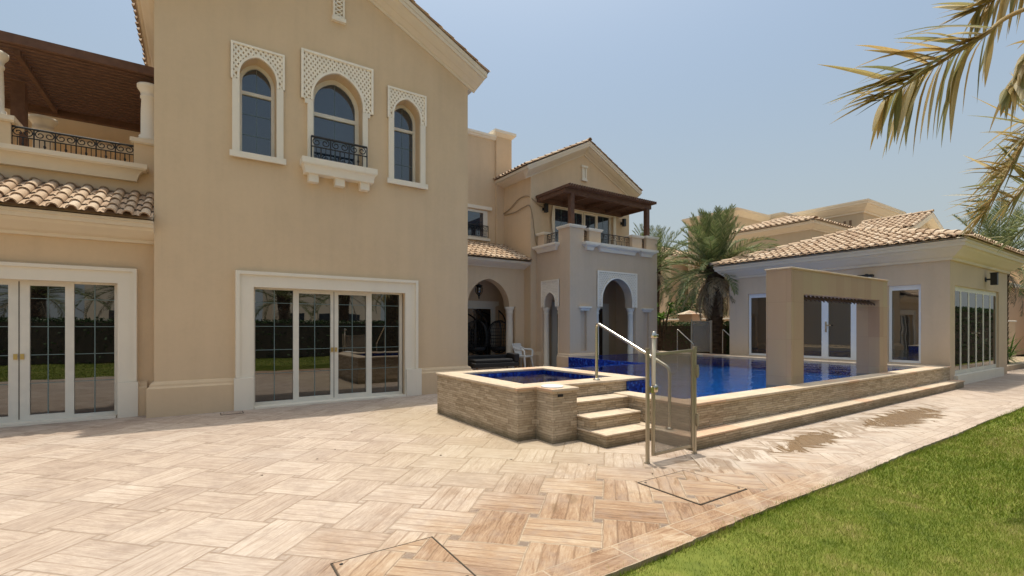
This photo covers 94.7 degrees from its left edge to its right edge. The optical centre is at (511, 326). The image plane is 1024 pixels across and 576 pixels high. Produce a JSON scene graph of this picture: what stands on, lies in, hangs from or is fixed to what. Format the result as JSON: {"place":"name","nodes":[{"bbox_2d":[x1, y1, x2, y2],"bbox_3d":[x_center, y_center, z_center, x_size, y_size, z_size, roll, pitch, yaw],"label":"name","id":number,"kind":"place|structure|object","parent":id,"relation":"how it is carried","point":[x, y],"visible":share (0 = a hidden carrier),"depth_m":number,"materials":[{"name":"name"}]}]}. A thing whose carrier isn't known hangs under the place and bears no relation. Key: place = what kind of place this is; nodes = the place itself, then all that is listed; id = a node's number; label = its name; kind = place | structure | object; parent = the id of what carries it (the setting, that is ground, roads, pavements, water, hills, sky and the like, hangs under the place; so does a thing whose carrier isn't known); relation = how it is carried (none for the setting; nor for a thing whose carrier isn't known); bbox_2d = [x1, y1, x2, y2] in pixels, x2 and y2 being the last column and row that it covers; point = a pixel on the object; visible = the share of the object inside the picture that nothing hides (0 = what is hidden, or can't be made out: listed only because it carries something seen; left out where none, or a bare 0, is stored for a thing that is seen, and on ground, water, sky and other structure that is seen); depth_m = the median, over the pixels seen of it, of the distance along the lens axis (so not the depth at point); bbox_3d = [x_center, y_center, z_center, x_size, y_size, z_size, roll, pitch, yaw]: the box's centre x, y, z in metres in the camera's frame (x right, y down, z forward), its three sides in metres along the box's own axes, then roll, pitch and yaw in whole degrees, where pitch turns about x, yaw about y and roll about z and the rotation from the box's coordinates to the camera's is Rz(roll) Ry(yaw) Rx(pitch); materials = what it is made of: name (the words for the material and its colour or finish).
{"place":"outdoors","nodes":[
{"label":"outdoors","id":0,"kind":"place"},
{"bbox_2d":[0,366,1023,575],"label":"paving","id":1,"kind":"structure","parent":0,"point":[192,495],"depth_m":4.17,"materials":[{"name":"beige stone"}]},
{"bbox_2d":[220,411,243,414],"bbox_3d":[-4.542,1.395,7.656,0.320,0.008,0.220,0,0,-34],"label":"access cover","id":2,"kind":"object","parent":1,"relation":"on","point":[229,413],"visible":1,"depth_m":7.62,"materials":[{"name":"beige stone"}]},
{"bbox_2d":[0,0,659,427],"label":"villa","id":3,"kind":"object","parent":1,"relation":"on","point":[286,202],"visible":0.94,"depth_m":8.51,"materials":[{"name":"paint"}]},
{"bbox_2d":[0,279,116,422],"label":"sliding door","id":4,"kind":"structure","parent":3,"relation":"in","point":[58,339],"depth_m":7.06,"materials":[{"name":"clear glass"}]},
{"bbox_2d":[0,30,153,146],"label":"pergola","id":5,"kind":"object","parent":3,"relation":"on","point":[42,77],"visible":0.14,"depth_m":8.20,"materials":[{"name":"brown wood"}]},
{"bbox_2d":[229,65,285,164],"bbox_3d":[-4.448,-3.745,8.250,0.860,1.770,0.395,0,0,-34],"label":"window","id":6,"kind":"structure","parent":3,"relation":"in","point":[253,94],"depth_m":8.33,"materials":[{"name":"grey glass"}]},
{"bbox_2d":[254,287,401,405],"bbox_3d":[-3.397,0.340,8.986,2.700,2.060,0.095,0,0,-34],"label":"sliding door","id":7,"kind":"structure","parent":3,"relation":"in","point":[310,345],"depth_m":8.90,"materials":[{"name":"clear glass"}]},
{"bbox_2d":[304,80,369,166],"bbox_3d":[-3.348,-3.860,9.003,1.180,1.780,0.360,0,0,-34],"label":"window","id":8,"kind":"structure","parent":3,"relation":"in","point":[333,112],"depth_m":9.11,"materials":[{"name":"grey glass"}]},
{"bbox_2d":[387,105,427,189],"bbox_3d":[-2.212,-3.745,9.738,0.860,1.770,0.395,0,0,-34],"label":"window","id":9,"kind":"structure","parent":3,"relation":"in","point":[401,128],"depth_m":9.82,"materials":[{"name":"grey glass"}]},
{"bbox_2d":[475,284,482,298],"bbox_3d":[-1.137,-1.475,16.240,0.275,1.030,0.275,0,0,-34],"label":"pendant lantern","id":10,"kind":"object","parent":3,"relation":"hanging from","point":[478,289],"visible":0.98,"depth_m":16.18,"materials":[{"name":"metal"}]},
{"bbox_2d":[468,204,491,241],"bbox_3d":[-1.367,-3.790,17.091,1.460,1.260,0.098,0,0,-34],"label":"window","id":11,"kind":"structure","parent":3,"relation":"in","point":[477,219],"depth_m":17.20,"materials":[{"name":"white glass"}]},
{"bbox_2d":[468,307,492,354],"bbox_3d":[-1.679,0.330,16.801,2.300,2.100,0.045,0,0,-34],"label":"door","id":12,"kind":"structure","parent":3,"relation":"in","point":[487,312],"depth_m":17.15,"materials":[{"name":"black glass"}]},
{"bbox_2d":[503,196,552,244],"bbox_3d":[0.382,-3.706,16.927,0.832,1.940,2.015,0,0,-62],"label":"wall cable","id":13,"kind":"object","parent":3,"relation":"attached to","point":[531,212],"depth_m":16.65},
{"bbox_2d":[542,203,547,212],"bbox_3d":[1.171,-4.158,16.562,0.137,0.289,0.220,0,0,-34],"label":"wall lamp","id":14,"kind":"object","parent":3,"relation":"attached to","point":[545,209],"visible":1,"depth_m":16.49,"materials":[{"name":"metal"}]},
{"bbox_2d":[556,308,603,364],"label":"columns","id":15,"kind":"structure","parent":3,"relation":"in","point":[601,312],"depth_m":18.15,"materials":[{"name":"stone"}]},
{"bbox_2d":[555,207,610,243],"bbox_3d":[2.672,-3.440,17.826,2.960,1.760,0.079,0,0,-34],"label":"sliding door","id":16,"kind":"structure","parent":3,"relation":"in","point":[589,220],"depth_m":17.96,"materials":[{"name":"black glass"}]},
{"bbox_2d":[536,183,656,235],"bbox_3d":[3.054,-3.926,16.842,4.145,1.288,1.820,0,0,-34],"label":"pergola","id":17,"kind":"object","parent":3,"relation":"on","point":[571,197],"visible":0.94,"depth_m":16.60,"materials":[{"name":"brown wood"}]},
{"bbox_2d":[620,219,625,226],"bbox_3d":[4.418,-4.128,18.723,0.136,0.289,0.220,0,0,-34],"label":"wall lamp","id":18,"kind":"object","parent":3,"relation":"attached to","point":[623,223],"visible":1,"depth_m":18.65,"materials":[{"name":"metal"}]},
{"bbox_2d":[330,536,475,575],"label":"access cover","id":19,"kind":"object","parent":1,"relation":"on","point":[431,556],"visible":1,"depth_m":2.78,"materials":[{"name":"beige stone"}]},
{"bbox_2d":[468,310,487,367],"bbox_3d":[-1.299,0.398,16.506,0.946,2.004,1.034,0,0,-2],"label":"egg chair","id":20,"kind":"object","parent":1,"relation":"on","point":[474,348],"visible":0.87,"depth_m":16.35,"materials":[{"name":"metal"}]},
{"bbox_2d":[468,353,518,369],"bbox_3d":[-0.611,1.120,14.908,1.560,0.560,0.720,0,0,-29],"label":"daybed","id":21,"kind":"object","parent":1,"relation":"on","point":[500,360],"visible":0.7,"depth_m":14.77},
{"bbox_2d":[488,310,505,353],"bbox_3d":[-0.538,0.398,16.952,0.946,2.004,1.034,0,0,-12],"label":"egg chair","id":22,"kind":"object","parent":1,"relation":"on","point":[499,347],"visible":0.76,"depth_m":16.70,"materials":[{"name":"metal"}]},
{"bbox_2d":[512,343,533,367],"bbox_3d":[0.352,0.982,16.096,0.606,0.844,0.583,0,0,34],"label":"plastic chair","id":23,"kind":"object","parent":1,"relation":"on","point":[518,348],"visible":0.75,"depth_m":16.12,"materials":[{"name":"white plastic"}]},
{"bbox_2d":[435,366,644,443],"bbox_3d":[0.465,1.212,7.216,2.320,0.975,2.710,0,0,-34],"label":"hot tub","id":24,"kind":"object","parent":1,"relation":"on","point":[546,411],"visible":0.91,"depth_m":6.28,"materials":[{"name":"beige stone"}]},
{"bbox_2d":[483,372,583,382],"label":"tub water","id":25,"kind":"structure","parent":24,"relation":"in","point":[525,378],"depth_m":7.70,"materials":[{"name":"blue liquid"}]},
{"bbox_2d":[632,222,695,324],"bbox_3d":[6.600,-1.738,21.707,4.654,6.276,4.713,0,0,36],"label":"date palm","id":26,"kind":"object","parent":1,"relation":"on","point":[660,275],"visible":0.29,"depth_m":21.34,"materials":[{"name":"green plant"}]},
{"bbox_2d":[657,301,675,350],"bbox_3d":[5.920,0.193,18.812,1.222,2.426,1.448,0,0,5],"label":"frangipani","id":27,"kind":"object","parent":1,"relation":"on","point":[660,332],"visible":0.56,"depth_m":18.66,"materials":[{"name":"green plant"}]},
{"bbox_2d":[644,331,698,463],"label":"safety gate","id":28,"kind":"structure","parent":1,"relation":"on","point":[672,389],"depth_m":5.02,"materials":[{"name":"beige"}]},
{"bbox_2d":[668,290,705,318],"bbox_3d":[9.649,-0.240,25.505,2.546,3.489,2.397,0,0,16],"label":"broadleaf tree","id":29,"kind":"object","parent":1,"relation":"on","point":[677,308],"visible":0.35,"depth_m":25.57,"materials":[{"name":"green plant"}]},
{"bbox_2d":[637,470,746,504],"bbox_3d":[1.576,1.395,4.148,0.660,0.008,0.640,0,0,-34],"label":"access cover","id":30,"kind":"object","parent":1,"relation":"on","point":[695,488],"visible":1,"depth_m":4.10,"materials":[{"name":"beige stone"}]},
{"bbox_2d":[657,320,729,353],"bbox_3d":[5.819,0.595,21.768,0.788,1.751,9.397,0,0,-34],"label":"hedge","id":31,"kind":"object","parent":1,"relation":"on","point":[670,340],"visible":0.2,"depth_m":19.60,"materials":[{"name":"green plant"}]},
{"bbox_2d":[661,318,729,325],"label":"boundary wall","id":32,"kind":"structure","parent":1,"relation":"on","point":[702,319],"depth_m":24.68,"materials":[{"name":"paint"}]},
{"bbox_2d":[656,204,781,353],"bbox_3d":[7.444,-1.518,17.182,4.736,5.837,4.724,0,0,-12],"label":"date palm","id":33,"kind":"object","parent":1,"relation":"on","point":[715,230],"visible":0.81,"depth_m":16.72,"materials":[{"name":"green plant"}]},
{"bbox_2d":[560,351,964,450],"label":"swimming pool","id":34,"kind":"structure","parent":1,"relation":"on","point":[614,419],"depth_m":6.77,"materials":[{"name":"stone"}]},
{"bbox_2d":[593,323,650,379],"bbox_3d":[1.553,0.591,6.186,0.100,1.301,1.246,0,0,-40],"label":"handrail","id":35,"kind":"object","parent":34,"relation":"on","point":[616,335],"visible":0.53,"depth_m":6.58,"materials":[{"name":"metal"}]},
{"bbox_2d":[677,329,693,349],"bbox_3d":[5.936,0.496,16.175,0.040,0.843,0.630,0,0,-40],"label":"pool handrail","id":36,"kind":"object","parent":34,"relation":"attached to","point":[684,336],"visible":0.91,"depth_m":16.32,"materials":[{"name":"metal"}]},
{"bbox_2d":[691,319,711,352],"bbox_3d":[6.624,0.329,16.494,0.743,1.178,0.078,0,0,0],"label":"fence panel","id":37,"kind":"object","parent":34,"relation":"on","point":[701,335],"visible":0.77,"depth_m":16.50,"materials":[{"name":"beige"}]},
{"bbox_2d":[722,329,729,353],"bbox_3d":[7.397,0.496,15.975,0.040,0.844,0.600,0,0,-37],"label":"pool handrail","id":38,"kind":"object","parent":34,"relation":"attached to","point":[722,338],"visible":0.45,"depth_m":16.19,"materials":[{"name":"metal"}]},
{"bbox_2d":[570,353,916,396],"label":"pool water","id":39,"kind":"structure","parent":34,"relation":"in","point":[822,371],"depth_m":10.54,"materials":[{"name":"blue liquid"}]},
{"bbox_2d":[764,267,888,387],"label":"waterfall arch","id":40,"kind":"structure","parent":34,"relation":"on","point":[789,290],"depth_m":7.82,"materials":[{"name":"stone"}]},
{"bbox_2d":[659,198,943,318],"bbox_3d":[18.901,-3.625,35.986,17.557,10.050,20.037,0,0,-34],"label":"neighbour villa","id":41,"kind":"object","parent":1,"relation":"on","point":[783,228],"visible":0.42,"depth_m":29.49,"materials":[{"name":"paint"}]},
{"bbox_2d":[1007,320,1016,355],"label":"boundary wall","id":42,"kind":"structure","parent":1,"relation":"on","point":[1011,326],"depth_m":21.11,"materials":[{"name":"paint"}]},
{"bbox_2d":[1007,265,1023,354],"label":"orange house","id":43,"kind":"structure","parent":1,"relation":"on","point":[1014,313],"depth_m":23.52,"materials":[{"name":"paint"}]},
{"bbox_2d":[1007,356,1023,370],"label":"planter kerb","id":44,"kind":"structure","parent":1,"relation":"on","point":[1014,365],"depth_m":16.01,"materials":[{"name":"stone"}]},
{"bbox_2d":[952,194,1023,363],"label":"date palm","id":45,"kind":"object","parent":44,"relation":"in","point":[992,233],"visible":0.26,"depth_m":16.47,"materials":[{"name":"green plant"}]},
{"bbox_2d":[1007,331,1023,363],"bbox_3d":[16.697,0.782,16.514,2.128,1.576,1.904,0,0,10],"label":"shrub","id":46,"kind":"object","parent":1,"relation":"on","point":[1010,348],"visible":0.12,"depth_m":16.19,"materials":[{"name":"green plant"}]},
{"bbox_2d":[0,0,1023,251],"label":"sky","id":47,"kind":"structure","parent":0,"point":[706,105],"materials":[{"name":"blue"}]},
{"bbox_2d":[679,310,699,325],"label":"gate pillar","id":48,"kind":"structure","parent":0,"point":[688,315],"depth_m":22.28,"materials":[{"name":"beige paint"}]},
{"bbox_2d":[595,405,1023,575],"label":"lawn","id":49,"kind":"structure","parent":0,"point":[696,565],"depth_m":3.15,"materials":[{"name":"plant"}]},
{"bbox_2d":[818,0,1023,250],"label":"date palm","id":50,"kind":"object","parent":49,"relation":"on","point":[903,101],"visible":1,"depth_m":2.88,"materials":[{"name":"green plant"}]},
{"bbox_2d":[710,226,1023,384],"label":"pool house","id":51,"kind":"structure","parent":0,"point":[946,304],"depth_m":12.47,"materials":[{"name":"paint"}]},
{"bbox_2d":[749,293,765,355],"bbox_3d":[7.888,-0.075,14.960,0.070,1.950,0.730,0,0,-34],"label":"window","id":52,"kind":"structure","parent":51,"relation":"in","point":[757,302],"depth_m":15.05,"materials":[{"name":"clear glass"}]},
{"bbox_2d":[804,300,855,359],"bbox_3d":[9.092,-0.075,13.107,0.120,1.950,2.170,0,0,-34],"label":"glazed door","id":53,"kind":"structure","parent":51,"relation":"in","point":[829,328],"depth_m":13.33,"materials":[{"name":"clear glass"}]},
{"bbox_2d":[857,274,873,277],"bbox_3d":[9.316,-1.340,12.445,0.200,0.120,0.360,0,0,-34],"label":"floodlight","id":54,"kind":"object","parent":51,"relation":"attached to","point":[869,275],"visible":0.62,"depth_m":12.33,"materials":[{"name":"metal"}]},
{"bbox_2d":[889,284,920,362],"bbox_3d":[9.923,-0.075,11.903,0.070,1.950,0.665,0,0,-34],"label":"window","id":55,"kind":"structure","parent":51,"relation":"in","point":[904,300],"depth_m":11.90,"materials":[{"name":"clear glass"}]},
{"bbox_2d":[955,286,995,374],"bbox_3d":[12.281,0.080,12.475,4.030,2.160,0.085,0,0,-34],"label":"folding door","id":56,"kind":"structure","parent":51,"relation":"in","point":[975,309],"depth_m":12.41,"materials":[{"name":"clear glass"}]},
{"bbox_2d":[985,272,998,284],"bbox_3d":[12.886,-1.289,12.675,0.156,0.330,0.252,0,0,-34],"label":"wall lamp","id":57,"kind":"object","parent":51,"relation":"attached to","point":[993,279],"visible":1,"depth_m":12.60,"materials":[{"name":"metal"}]}
]}

